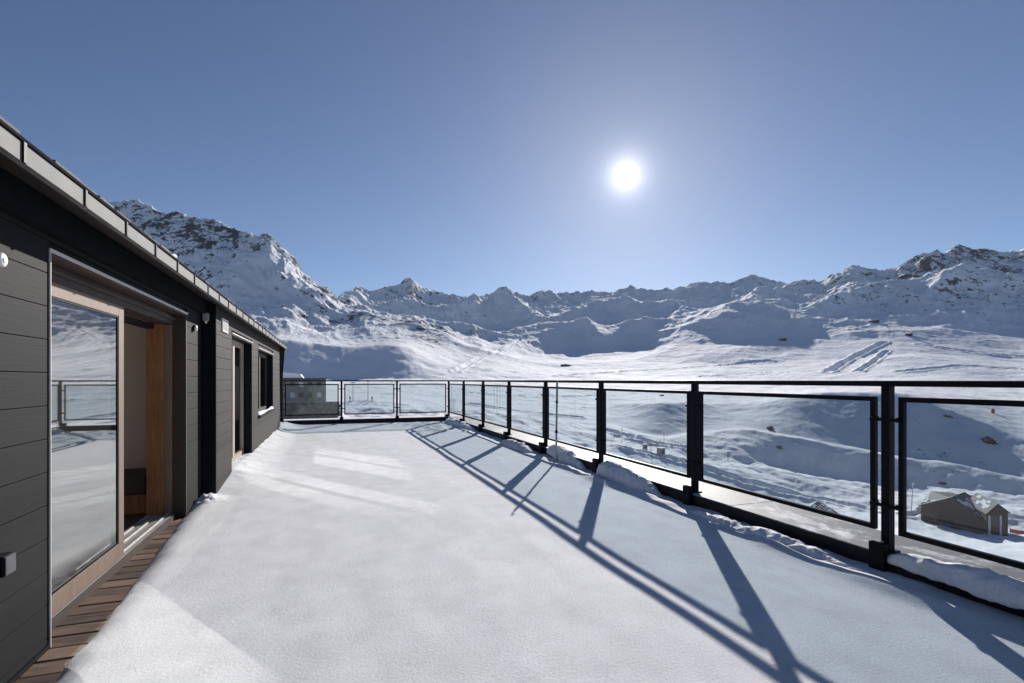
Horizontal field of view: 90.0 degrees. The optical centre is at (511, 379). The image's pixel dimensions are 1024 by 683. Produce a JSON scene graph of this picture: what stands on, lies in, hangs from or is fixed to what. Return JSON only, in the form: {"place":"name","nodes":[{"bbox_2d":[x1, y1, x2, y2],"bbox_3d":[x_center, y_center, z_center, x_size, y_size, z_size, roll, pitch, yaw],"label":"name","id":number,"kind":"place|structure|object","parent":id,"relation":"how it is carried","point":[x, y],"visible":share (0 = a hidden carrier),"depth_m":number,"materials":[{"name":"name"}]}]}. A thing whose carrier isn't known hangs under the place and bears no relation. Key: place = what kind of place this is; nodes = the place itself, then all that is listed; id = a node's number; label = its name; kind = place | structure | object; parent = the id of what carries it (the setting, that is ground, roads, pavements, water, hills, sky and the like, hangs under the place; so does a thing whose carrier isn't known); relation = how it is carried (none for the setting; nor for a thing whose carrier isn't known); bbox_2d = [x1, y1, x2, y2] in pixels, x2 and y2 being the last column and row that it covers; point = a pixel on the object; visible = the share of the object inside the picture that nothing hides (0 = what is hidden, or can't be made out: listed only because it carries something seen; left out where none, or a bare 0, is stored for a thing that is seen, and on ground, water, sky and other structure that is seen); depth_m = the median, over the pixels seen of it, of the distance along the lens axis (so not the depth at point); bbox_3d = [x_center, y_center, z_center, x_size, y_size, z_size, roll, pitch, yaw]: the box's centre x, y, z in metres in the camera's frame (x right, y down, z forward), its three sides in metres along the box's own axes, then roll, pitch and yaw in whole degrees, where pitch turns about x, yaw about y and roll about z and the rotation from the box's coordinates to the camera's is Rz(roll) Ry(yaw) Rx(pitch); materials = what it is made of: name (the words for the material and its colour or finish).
{"place":"outdoors","nodes":[
{"label":"outdoors","id":0,"kind":"place"},
{"bbox_2d":[0,0,1023,297],"label":"sky","id":1,"kind":"structure","parent":0,"point":[463,148],"materials":[{"name":"blue"}]},
{"bbox_2d":[107,199,1023,380],"bbox_3d":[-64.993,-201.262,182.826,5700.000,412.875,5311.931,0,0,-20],"label":"mountains","id":2,"kind":"structure","parent":0,"point":[957,311],"depth_m":962.60,"materials":[{"name":"white snow"}]},
{"bbox_2d":[280,339,1023,561],"bbox_3d":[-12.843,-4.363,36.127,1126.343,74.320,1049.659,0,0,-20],"label":"snowy valley","id":3,"kind":"structure","parent":0,"point":[823,455],"depth_m":184.84,"materials":[{"name":"white snow"}]},
{"bbox_2d":[283,372,326,401],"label":"apartment block","id":4,"kind":"structure","parent":3,"relation":"on","point":[305,393],"depth_m":112.00,"materials":[{"name":"concrete"}]},
{"bbox_2d":[280,402,339,418],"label":"stone wall","id":5,"kind":"structure","parent":3,"relation":"on","point":[293,408],"depth_m":95.98,"materials":[{"name":"grey stone"}]},
{"bbox_2d":[656,447,665,455],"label":"cabin","id":6,"kind":"object","parent":3,"relation":"on","point":[660,451],"visible":1,"depth_m":137.12,"materials":[{"name":"concrete"}]},
{"bbox_2d":[807,500,838,513],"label":"house","id":7,"kind":"structure","parent":3,"relation":"on","point":[819,504],"depth_m":93.33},
{"bbox_2d":[911,483,914,510],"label":"lift pylon","id":8,"kind":"object","parent":3,"relation":"on","point":[912,484],"visible":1,"depth_m":115.91,"materials":[{"name":"grey metal"}]},
{"bbox_2d":[918,491,1009,535],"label":"chalet","id":9,"kind":"object","parent":3,"relation":"on","point":[976,512],"visible":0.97,"depth_m":102.93,"materials":[{"name":"brown wood"}]},
{"bbox_2d":[988,515,990,534],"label":"window","id":10,"kind":"structure","parent":9,"relation":"in","point":[989,517],"depth_m":98.04,"materials":[{"name":"grey glass"}]},
{"bbox_2d":[992,516,997,527],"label":"window","id":11,"kind":"structure","parent":9,"relation":"in","point":[994,519],"depth_m":97.26,"materials":[{"name":"grey glass"}]},
{"bbox_2d":[1000,516,1001,535],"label":"window","id":12,"kind":"structure","parent":9,"relation":"in","point":[1000,516],"depth_m":96.43,"materials":[{"name":"grey glass"}]},
{"bbox_2d":[980,436,998,444],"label":"boulder","id":13,"kind":"object","parent":3,"relation":"on","point":[987,439],"visible":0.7,"depth_m":173.59,"materials":[{"name":"stone"}]},
{"bbox_2d":[1010,529,1023,533],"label":"safety fence","id":14,"kind":"object","parent":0,"point":[1016,531],"visible":0.74,"depth_m":104.00,"materials":[{"name":"red paint"}]},
{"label":"terrace slab","id":15,"kind":"structure","parent":0,"visible":0},
{"bbox_2d":[14,517,182,682],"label":"plank deck","id":16,"kind":"structure","parent":15,"relation":"on","point":[75,632],"depth_m":3.13,"materials":[{"name":"brown wood"}]},
{"bbox_2d":[0,116,287,682],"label":"house","id":17,"kind":"structure","parent":15,"relation":"on","point":[141,376],"depth_m":3.56,"materials":[{"name":"grey wood"}]},
{"bbox_2d":[51,282,123,614],"bbox_3d":[-2.891,0.405,3.422,0.055,1.974,1.394,0,0,-20],"label":"sliding door","id":18,"kind":"structure","parent":17,"relation":"in","point":[89,533],"depth_m":3.51,"materials":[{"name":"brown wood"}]},
{"bbox_2d":[232,340,233,461],"bbox_3d":[-4.253,0.334,7.605,0.060,1.925,0.978,0,0,-20],"label":"terrace door","id":19,"kind":"structure","parent":17,"relation":"in","point":[232,340],"depth_m":8.02,"materials":[{"name":"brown wood"}]},
{"bbox_2d":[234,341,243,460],"bbox_3d":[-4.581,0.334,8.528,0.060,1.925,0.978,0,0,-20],"label":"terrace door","id":20,"kind":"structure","parent":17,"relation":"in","point":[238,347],"depth_m":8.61,"materials":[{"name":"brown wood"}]},
{"bbox_2d":[258,352,259,411],"bbox_3d":[-5.253,0.049,10.417,0.060,1.275,1.348,0,0,-20],"label":"window","id":21,"kind":"structure","parent":17,"relation":"in","point":[258,352],"depth_m":10.99,"materials":[{"name":"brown wood"}]},
{"bbox_2d":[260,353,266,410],"bbox_3d":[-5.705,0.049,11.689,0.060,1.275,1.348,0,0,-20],"label":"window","id":22,"kind":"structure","parent":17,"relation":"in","point":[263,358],"depth_m":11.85,"materials":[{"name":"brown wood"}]},
{"bbox_2d":[284,415,459,423],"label":"parapet","id":23,"kind":"structure","parent":15,"relation":"on","point":[368,419],"depth_m":16.77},
{"bbox_2d":[280,380,447,422],"bbox_3d":[-4.731,0.743,16.782,5.360,1.475,0.185,0,0,-20],"label":"glass railing","id":24,"kind":"object","parent":23,"relation":"on","point":[341,417],"visible":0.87,"depth_m":16.65,"materials":[{"name":"black metal"}]},
{"bbox_2d":[56,421,1023,682],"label":"snow cover","id":25,"kind":"object","parent":15,"relation":"on","point":[430,551],"visible":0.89,"depth_m":3.37,"materials":[{"name":"white snow"}]},
{"bbox_2d":[445,418,476,430],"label":"snow bank","id":26,"kind":"structure","parent":25,"relation":"on","point":[461,424],"depth_m":15.27,"materials":[{"name":"white snow"}]},
{"bbox_2d":[501,439,535,452],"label":"snow bank","id":27,"kind":"structure","parent":25,"relation":"on","point":[517,445],"depth_m":10.42,"materials":[{"name":"white snow"}]},
{"bbox_2d":[555,380,557,460],"bbox_3d":[0.766,0.738,8.813,0.055,1.485,0.139,0,0,7],"label":"marker pole","id":28,"kind":"object","parent":25,"relation":"on","point":[556,432],"visible":0.93,"depth_m":8.84,"materials":[{"name":"grey plastic"}]},
{"bbox_2d":[547,444,585,468],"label":"snow bank","id":29,"kind":"structure","parent":25,"relation":"on","point":[565,455],"depth_m":8.60,"materials":[{"name":"white snow"}]},
{"bbox_2d":[689,510,868,571],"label":"snow bank","id":30,"kind":"structure","parent":25,"relation":"on","point":[804,548],"depth_m":4.37,"materials":[{"name":"white snow"}]},
{"bbox_2d":[447,416,1023,617],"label":"parapet","id":31,"kind":"structure","parent":15,"relation":"on","point":[846,539],"depth_m":4.60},
{"bbox_2d":[596,460,664,497],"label":"snow bank","id":32,"kind":"structure","parent":31,"relation":"on","point":[614,472],"depth_m":6.76,"materials":[{"name":"white snow"}]},
{"bbox_2d":[445,380,1023,571],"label":"glass railing","id":33,"kind":"object","parent":31,"relation":"on","point":[882,549],"visible":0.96,"depth_m":3.90,"materials":[{"name":"black metal"}]},
{"bbox_2d":[887,553,1023,608],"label":"snow bank","id":34,"kind":"structure","parent":31,"relation":"on","point":[988,584],"depth_m":3.17,"materials":[{"name":"white snow"}]}
]}

